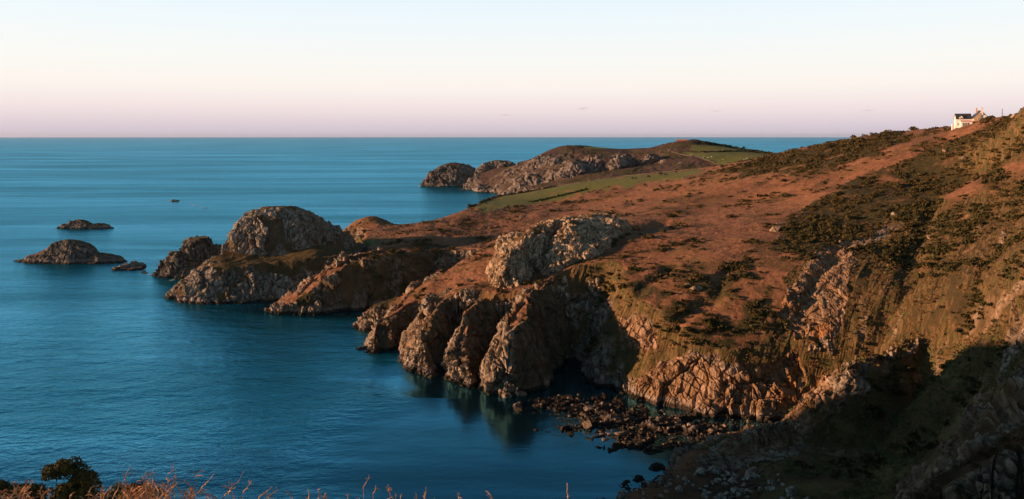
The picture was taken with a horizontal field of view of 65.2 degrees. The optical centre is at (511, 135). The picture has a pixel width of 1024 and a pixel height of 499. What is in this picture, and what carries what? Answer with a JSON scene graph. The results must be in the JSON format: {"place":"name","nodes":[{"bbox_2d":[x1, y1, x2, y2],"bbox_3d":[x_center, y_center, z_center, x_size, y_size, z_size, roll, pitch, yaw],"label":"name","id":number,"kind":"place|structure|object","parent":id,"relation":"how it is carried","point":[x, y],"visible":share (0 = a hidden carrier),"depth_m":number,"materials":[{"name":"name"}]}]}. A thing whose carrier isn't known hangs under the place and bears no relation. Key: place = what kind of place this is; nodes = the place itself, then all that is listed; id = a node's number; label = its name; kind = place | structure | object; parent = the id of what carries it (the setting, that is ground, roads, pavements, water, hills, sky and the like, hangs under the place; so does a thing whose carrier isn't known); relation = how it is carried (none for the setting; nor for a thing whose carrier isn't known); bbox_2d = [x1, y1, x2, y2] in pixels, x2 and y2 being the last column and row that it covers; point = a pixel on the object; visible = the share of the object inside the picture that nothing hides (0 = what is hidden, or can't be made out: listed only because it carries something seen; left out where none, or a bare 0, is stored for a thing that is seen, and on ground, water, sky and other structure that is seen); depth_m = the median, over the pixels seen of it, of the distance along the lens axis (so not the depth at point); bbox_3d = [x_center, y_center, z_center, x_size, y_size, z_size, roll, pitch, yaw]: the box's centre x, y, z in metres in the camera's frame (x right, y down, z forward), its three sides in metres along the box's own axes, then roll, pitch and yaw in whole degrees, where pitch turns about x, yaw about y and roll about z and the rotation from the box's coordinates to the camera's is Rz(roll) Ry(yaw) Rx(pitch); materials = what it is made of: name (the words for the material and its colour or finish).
{"place":"outdoors","nodes":[
{"label":"outdoors","id":0,"kind":"place"},
{"bbox_2d":[0,137,850,498],"bbox_3d":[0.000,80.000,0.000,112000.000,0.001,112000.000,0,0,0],"label":"sea","id":1,"kind":"structure","parent":0,"point":[108,375],"depth_m":282.56,"materials":[{"name":"liquid"}]},
{"bbox_2d":[14,239,126,263],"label":"rocky islet","id":2,"kind":"object","parent":1,"relation":"in","point":[70,251],"visible":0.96,"depth_m":505.38,"materials":[{"name":"stone"}]},
{"bbox_2d":[57,219,113,228],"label":"rocky islet","id":3,"kind":"object","parent":1,"relation":"in","point":[79,224],"visible":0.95,"depth_m":691.92,"materials":[{"name":"stone"}]},
{"bbox_2d":[118,261,146,270],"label":"skerry","id":4,"kind":"structure","parent":1,"relation":"in","point":[134,265],"depth_m":482.30,"materials":[{"name":"grey stone"}]},
{"bbox_2d":[151,235,221,278],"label":"sea stack","id":5,"kind":"object","parent":1,"relation":"in","point":[192,253],"visible":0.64,"depth_m":457.52,"materials":[{"name":"stone"}]},
{"bbox_2d":[164,205,366,304],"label":"promontory","id":6,"kind":"structure","parent":1,"relation":"in","point":[268,254],"depth_m":401.81,"materials":[{"name":"grey stone"}]},
{"bbox_2d":[420,162,475,186],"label":"rocky islet","id":7,"kind":"object","parent":1,"relation":"in","point":[453,174],"visible":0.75,"depth_m":1276.37,"materials":[{"name":"grey stone"}]},
{"bbox_2d":[542,376,549,387],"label":"rock fin","id":8,"kind":"object","parent":1,"relation":"in","point":[546,382],"visible":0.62,"depth_m":254.70,"materials":[{"name":"grey stone"}]},
{"bbox_2d":[463,139,767,195],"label":"headland","id":9,"kind":"structure","parent":1,"relation":"in","point":[562,165],"depth_m":1058.28,"materials":[{"name":"grey stone"}]},
{"bbox_2d":[671,151,715,162],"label":"stone wall","id":10,"kind":"structure","parent":9,"relation":"on","point":[694,156],"depth_m":958.59,"materials":[{"name":"grey stone"}]},
{"bbox_2d":[691,141,771,152],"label":"hedge","id":11,"kind":"object","parent":9,"relation":"on","point":[731,146],"visible":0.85,"depth_m":1075.15,"materials":[{"name":"green plant"}]},
{"bbox_2d":[700,150,768,153],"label":"hedge","id":12,"kind":"object","parent":9,"relation":"on","point":[736,150],"visible":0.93,"depth_m":994.26,"materials":[{"name":"green plant"}]},
{"bbox_2d":[0,0,1023,136],"label":"sky","id":13,"kind":"structure","parent":0,"point":[69,68],"materials":[{"name":"white"}]},
{"bbox_2d":[264,107,1023,498],"bbox_3d":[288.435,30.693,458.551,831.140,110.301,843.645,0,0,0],"label":"hillside","id":14,"kind":"structure","parent":0,"point":[468,333],"depth_m":256.51,"materials":[{"name":"brown plant"}]},
{"bbox_2d":[501,392,512,397],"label":"boulder","id":15,"kind":"object","parent":14,"relation":"on","point":[507,395],"visible":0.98,"depth_m":244.80,"materials":[{"name":"brown stone"}]},
{"bbox_2d":[478,186,554,202],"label":"hedge","id":16,"kind":"object","parent":14,"relation":"on","point":[492,197],"visible":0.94,"depth_m":642.14,"materials":[{"name":"green plant"}]},
{"bbox_2d":[514,391,526,396],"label":"boulder","id":17,"kind":"object","parent":14,"relation":"on","point":[520,393],"visible":0.95,"depth_m":246.16,"materials":[{"name":"stone"}]},
{"bbox_2d":[484,213,630,316],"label":"rock crag","id":18,"kind":"structure","parent":14,"relation":"on","point":[548,247],"depth_m":318.85,"materials":[{"name":"grey stone"}]},
{"bbox_2d":[528,188,588,201],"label":"hedge","id":19,"kind":"object","parent":14,"relation":"on","point":[576,191],"visible":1,"depth_m":588.66,"materials":[{"name":"green plant"}]},
{"bbox_2d":[582,419,591,429],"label":"boulder","id":20,"kind":"object","parent":14,"relation":"on","point":[587,424],"visible":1,"depth_m":218.62,"materials":[{"name":"brown stone"}]},
{"bbox_2d":[583,407,594,410],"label":"boulder","id":21,"kind":"object","parent":14,"relation":"on","point":[588,408],"visible":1,"depth_m":231.68,"materials":[{"name":"brown stone"}]},
{"bbox_2d":[614,431,628,435],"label":"boulder","id":22,"kind":"object","parent":14,"relation":"on","point":[622,433],"visible":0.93,"depth_m":213.65,"materials":[{"name":"brown stone"}]},
{"bbox_2d":[559,169,693,185],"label":"stone wall","id":23,"kind":"structure","parent":14,"relation":"on","point":[629,175],"depth_m":631.66,"materials":[{"name":"grey stone"}]},
{"bbox_2d":[641,233,654,238],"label":"gorse bush","id":24,"kind":"object","parent":14,"relation":"on","point":[650,235],"visible":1,"depth_m":326.38,"materials":[{"name":"green plant"}]},
{"bbox_2d":[538,396,810,489],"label":"shingle","id":25,"kind":"object","parent":14,"relation":"on","point":[670,475],"visible":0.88,"depth_m":208.32,"materials":[{"name":"brown stone"}]},
{"bbox_2d":[675,485,682,491],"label":"boulder","id":26,"kind":"object","parent":14,"relation":"on","point":[678,488],"visible":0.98,"depth_m":175.01,"materials":[{"name":"grey stone"}]},
{"bbox_2d":[341,117,1021,375],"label":"bracken","id":27,"kind":"object","parent":14,"relation":"on","point":[719,224],"visible":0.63,"depth_m":378.31,"materials":[{"name":"brown plant"}]},
{"bbox_2d":[676,305,690,312],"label":"gorse bush","id":28,"kind":"object","parent":14,"relation":"on","point":[681,308],"visible":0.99,"depth_m":253.76,"materials":[{"name":"green plant"}]},
{"bbox_2d":[363,110,1023,354],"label":"gorse scrub","id":29,"kind":"object","parent":14,"relation":"on","point":[790,154],"visible":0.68,"depth_m":391.57,"materials":[{"name":"brown plant"}]},
{"bbox_2d":[689,285,702,291],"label":"pale outcrop","id":30,"kind":"object","parent":14,"relation":"on","point":[697,287],"visible":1,"depth_m":263.79,"materials":[{"name":"beige stone"}]},
{"bbox_2d":[688,271,705,277],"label":"gorse bush","id":31,"kind":"object","parent":14,"relation":"on","point":[698,274],"visible":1,"depth_m":271.55,"materials":[{"name":"green plant"}]},
{"bbox_2d":[696,467,707,473],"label":"boulder","id":32,"kind":"object","parent":14,"relation":"on","point":[699,469],"visible":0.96,"depth_m":183.83,"materials":[{"name":"grey stone"}]},
{"bbox_2d":[701,492,708,498],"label":"boulder","id":33,"kind":"object","parent":14,"relation":"on","point":[703,495],"visible":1,"depth_m":172.37,"materials":[{"name":"grey stone"}]},
{"bbox_2d":[708,466,721,474],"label":"boulder","id":34,"kind":"object","parent":14,"relation":"on","point":[714,469],"visible":1,"depth_m":184.43,"materials":[{"name":"grey stone"}]},
{"bbox_2d":[714,478,721,482],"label":"boulder","id":35,"kind":"object","parent":14,"relation":"on","point":[717,480],"visible":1,"depth_m":180.30,"materials":[{"name":"grey stone"}]},
{"bbox_2d":[717,493,725,498],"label":"boulder","id":36,"kind":"object","parent":14,"relation":"on","point":[721,495],"visible":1,"depth_m":171.98,"materials":[{"name":"grey stone"}]},
{"bbox_2d":[743,488,750,493],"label":"boulder","id":37,"kind":"object","parent":14,"relation":"on","point":[747,491],"visible":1,"depth_m":174.03,"materials":[{"name":"grey stone"}]},
{"bbox_2d":[744,470,756,480],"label":"boulder","id":38,"kind":"object","parent":14,"relation":"on","point":[749,475],"visible":0.99,"depth_m":181.21,"materials":[{"name":"grey stone"}]},
{"bbox_2d":[767,480,775,484],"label":"boulder","id":39,"kind":"object","parent":14,"relation":"on","point":[771,482],"visible":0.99,"depth_m":177.69,"materials":[{"name":"grey stone"}]},
{"bbox_2d":[769,225,781,231],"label":"pale outcrop","id":40,"kind":"object","parent":14,"relation":"on","point":[775,228],"visible":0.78,"depth_m":320.55,"materials":[{"name":"beige stone"}]},
{"bbox_2d":[554,146,1023,478],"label":"cliff shrubs","id":41,"kind":"object","parent":14,"relation":"on","point":[887,249],"visible":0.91,"depth_m":263.96,"materials":[{"name":"green plant"}]},
{"bbox_2d":[785,215,795,218],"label":"gorse bush","id":42,"kind":"object","parent":14,"relation":"on","point":[791,216],"visible":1,"depth_m":342.53,"materials":[{"name":"green plant"}]},
{"bbox_2d":[785,485,796,494],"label":"boulder","id":43,"kind":"object","parent":14,"relation":"on","point":[792,490],"visible":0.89,"depth_m":172.35,"materials":[{"name":"grey stone"}]},
{"bbox_2d":[810,231,823,235],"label":"gorse bush","id":44,"kind":"object","parent":14,"relation":"on","point":[817,232],"visible":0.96,"depth_m":308.58,"materials":[{"name":"green plant"}]},
{"bbox_2d":[818,201,828,204],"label":"gorse bush","id":45,"kind":"object","parent":14,"relation":"on","point":[822,203],"visible":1,"depth_m":357.24,"materials":[{"name":"green plant"}]},
{"bbox_2d":[820,228,834,232],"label":"gorse bush","id":46,"kind":"object","parent":14,"relation":"on","point":[823,229],"visible":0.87,"depth_m":311.09,"materials":[{"name":"green plant"}]},
{"bbox_2d":[830,191,842,195],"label":"gorse bush","id":47,"kind":"object","parent":14,"relation":"on","point":[837,193],"visible":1,"depth_m":366.70,"materials":[{"name":"green plant"}]},
{"bbox_2d":[842,223,856,228],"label":"gorse bush","id":48,"kind":"object","parent":14,"relation":"on","point":[849,225],"visible":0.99,"depth_m":316.12,"materials":[{"name":"green plant"}]},
{"bbox_2d":[844,215,858,219],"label":"gorse bush","id":49,"kind":"object","parent":14,"relation":"on","point":[849,217],"visible":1,"depth_m":327.73,"materials":[{"name":"green plant"}]},
{"bbox_2d":[855,143,867,146],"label":"gorse bush","id":50,"kind":"object","parent":14,"relation":"on","point":[858,145],"visible":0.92,"depth_m":458.14,"materials":[{"name":"green plant"}]},
{"bbox_2d":[700,342,1023,498],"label":"gully grass","id":51,"kind":"structure","parent":14,"relation":"on","point":[888,461],"depth_m":185.34,"materials":[{"name":"green plant"}]},
{"bbox_2d":[858,230,874,236],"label":"gorse bush","id":52,"kind":"object","parent":14,"relation":"on","point":[866,233],"visible":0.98,"depth_m":300.12,"materials":[{"name":"green plant"}]},
{"bbox_2d":[860,353,874,356],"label":"gorse bush","id":53,"kind":"object","parent":14,"relation":"on","point":[871,355],"visible":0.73,"depth_m":228.92,"materials":[{"name":"green plant"}]},
{"bbox_2d":[861,320,874,324],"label":"gorse bush","id":54,"kind":"object","parent":14,"relation":"on","point":[869,322],"visible":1,"depth_m":237.26,"materials":[{"name":"green plant"}]},
{"bbox_2d":[878,208,889,212],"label":"gorse bush","id":55,"kind":"object","parent":14,"relation":"on","point":[884,210],"visible":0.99,"depth_m":327.75,"materials":[{"name":"green plant"}]},
{"bbox_2d":[885,239,898,243],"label":"gorse bush","id":56,"kind":"object","parent":14,"relation":"on","point":[889,241],"visible":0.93,"depth_m":283.85,"materials":[{"name":"green plant"}]},
{"bbox_2d":[886,229,898,232],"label":"gorse bush","id":57,"kind":"object","parent":14,"relation":"on","point":[889,231],"visible":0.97,"depth_m":300.16,"materials":[{"name":"green plant"}]},
{"bbox_2d":[887,181,901,185],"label":"gorse bush","id":58,"kind":"object","parent":14,"relation":"on","point":[892,183],"visible":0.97,"depth_m":369.19,"materials":[{"name":"green plant"}]},
{"bbox_2d":[908,187,921,191],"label":"gorse bush","id":59,"kind":"object","parent":14,"relation":"on","point":[911,189],"visible":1,"depth_m":355.45,"materials":[{"name":"green plant"}]},
{"bbox_2d":[912,209,926,212],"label":"gorse bush","id":60,"kind":"object","parent":14,"relation":"on","point":[919,211],"visible":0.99,"depth_m":316.89,"materials":[{"name":"green plant"}]},
{"bbox_2d":[921,261,933,267],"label":"gorse bush","id":61,"kind":"object","parent":14,"relation":"on","point":[928,264],"visible":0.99,"depth_m":253.77,"materials":[{"name":"green plant"}]},
{"bbox_2d":[934,136,945,140],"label":"gorse bush","id":62,"kind":"object","parent":14,"relation":"on","point":[939,138],"visible":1,"depth_m":401.94,"materials":[{"name":"green plant"}]},
{"bbox_2d":[903,422,1023,498],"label":"heath grass","id":63,"kind":"structure","parent":14,"relation":"on","point":[919,495],"depth_m":73.30,"materials":[{"name":"brown plant"}]},
{"bbox_2d":[954,107,986,128],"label":"white house","id":64,"kind":"structure","parent":14,"relation":"on","point":[961,120],"depth_m":428.20,"materials":[{"name":"paint"}]},
{"bbox_2d":[968,174,983,180],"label":"gorse bush","id":65,"kind":"object","parent":14,"relation":"on","point":[974,178],"visible":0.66,"depth_m":349.12,"materials":[{"name":"green plant"}]},
{"bbox_2d":[987,185,995,190],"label":"gorse bush","id":66,"kind":"object","parent":14,"relation":"on","point":[992,187],"visible":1,"depth_m":301.32,"materials":[{"name":"green plant"}]},
{"bbox_2d":[1013,192,1023,196],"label":"gorse bush","id":67,"kind":"object","parent":14,"relation":"on","point":[1017,194],"visible":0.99,"depth_m":283.01,"materials":[{"name":"green plant"}]},
{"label":"clifftop","id":68,"kind":"structure","parent":0,"visible":0},
{"bbox_2d":[0,479,10,491],"bbox_3d":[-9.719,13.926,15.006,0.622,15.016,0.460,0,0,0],"label":"gorse bush","id":69,"kind":"object","parent":68,"relation":"on","point":[3,483],"visible":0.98,"depth_m":15.00,"materials":[{"name":"green plant"}]},
{"bbox_2d":[0,479,32,498],"bbox_3d":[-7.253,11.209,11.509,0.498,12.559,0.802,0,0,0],"label":"dry bramble","id":70,"kind":"object","parent":68,"relation":"on","point":[4,496],"visible":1,"depth_m":11.62,"materials":[{"name":"brown plant"}]},
{"bbox_2d":[11,480,41,498],"bbox_3d":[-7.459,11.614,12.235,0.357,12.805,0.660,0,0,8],"label":"dry bramble","id":71,"kind":"object","parent":68,"relation":"on","point":[24,497],"visible":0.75,"depth_m":12.35,"materials":[{"name":"brown plant"}]},
{"bbox_2d":[0,483,58,498],"bbox_3d":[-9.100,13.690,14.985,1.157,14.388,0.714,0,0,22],"label":"gorse bush","id":72,"kind":"object","parent":68,"relation":"on","point":[34,488],"visible":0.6,"depth_m":14.96,"materials":[{"name":"green plant"}]},
{"bbox_2d":[19,488,74,498],"bbox_3d":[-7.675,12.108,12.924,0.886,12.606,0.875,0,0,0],"label":"dry bramble","id":73,"kind":"object","parent":68,"relation":"on","point":[49,494],"visible":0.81,"depth_m":13.22,"materials":[{"name":"brown plant"}]},
{"bbox_2d":[39,456,107,498],"bbox_3d":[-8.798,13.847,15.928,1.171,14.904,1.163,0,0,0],"label":"gorse bush","id":74,"kind":"object","parent":68,"relation":"on","point":[81,482],"visible":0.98,"depth_m":15.82,"materials":[{"name":"leaves"},{"name":"twigs"}]},
{"bbox_2d":[80,480,119,498],"bbox_3d":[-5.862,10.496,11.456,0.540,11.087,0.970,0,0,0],"label":"dry bramble","id":75,"kind":"object","parent":68,"relation":"on","point":[101,496],"visible":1,"depth_m":11.46,"materials":[{"name":"brown plant"}]},
{"bbox_2d":[104,480,161,498],"bbox_3d":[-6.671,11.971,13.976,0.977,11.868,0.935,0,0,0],"label":"gorse bush","id":76,"kind":"object","parent":68,"relation":"on","point":[117,494],"visible":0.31,"depth_m":13.96,"materials":[{"name":"green plant"}]},
{"bbox_2d":[90,462,181,498],"bbox_3d":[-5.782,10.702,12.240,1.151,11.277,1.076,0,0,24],"label":"dry bramble","id":77,"kind":"object","parent":68,"relation":"on","point":[133,493],"visible":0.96,"depth_m":12.40,"materials":[{"name":"brown plant"}]},
{"bbox_2d":[122,470,183,498],"bbox_3d":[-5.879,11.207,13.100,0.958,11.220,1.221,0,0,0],"label":"dry bramble","id":78,"kind":"object","parent":68,"relation":"on","point":[154,488],"visible":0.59,"depth_m":13.21,"materials":[{"name":"brown plant"}]},
{"bbox_2d":[147,480,177,498],"bbox_3d":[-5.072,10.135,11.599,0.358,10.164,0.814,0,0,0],"label":"dry bramble","id":79,"kind":"object","parent":68,"relation":"on","point":[161,497],"visible":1,"depth_m":11.62,"materials":[{"name":"brown plant"}]},
{"bbox_2d":[151,471,213,498],"bbox_3d":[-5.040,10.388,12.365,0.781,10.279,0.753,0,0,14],"label":"dry bramble","id":80,"kind":"object","parent":68,"relation":"on","point":[190,489],"visible":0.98,"depth_m":12.40,"materials":[{"name":"brown plant"}]},
{"bbox_2d":[195,473,242,498],"bbox_3d":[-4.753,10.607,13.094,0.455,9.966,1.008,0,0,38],"label":"dry bramble","id":81,"kind":"object","parent":68,"relation":"on","point":[228,492],"visible":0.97,"depth_m":13.05,"materials":[{"name":"brown plant"}]},
{"bbox_2d":[258,487,276,498],"bbox_3d":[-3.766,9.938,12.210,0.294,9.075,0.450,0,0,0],"label":"dry bramble","id":82,"kind":"object","parent":68,"relation":"on","point":[269,495],"visible":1,"depth_m":12.35,"materials":[{"name":"brown plant"}]},
{"bbox_2d":[308,489,327,498],"bbox_3d":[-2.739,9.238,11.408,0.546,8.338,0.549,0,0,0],"label":"dry bramble","id":83,"kind":"object","parent":68,"relation":"on","point":[324,497],"visible":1,"depth_m":11.60,"materials":[{"name":"brown plant"}]},
{"bbox_2d":[345,474,379,498],"bbox_3d":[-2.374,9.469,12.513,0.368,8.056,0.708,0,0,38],"label":"dry bramble","id":84,"kind":"object","parent":68,"relation":"on","point":[363,488],"visible":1,"depth_m":12.76,"materials":[{"name":"brown plant"}]},
{"bbox_2d":[386,486,401,498],"bbox_3d":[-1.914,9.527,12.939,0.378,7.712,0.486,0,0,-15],"label":"dry bramble","id":85,"kind":"object","parent":68,"relation":"on","point":[391,495],"visible":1,"depth_m":13.04,"materials":[{"name":"brown plant"}]}
]}

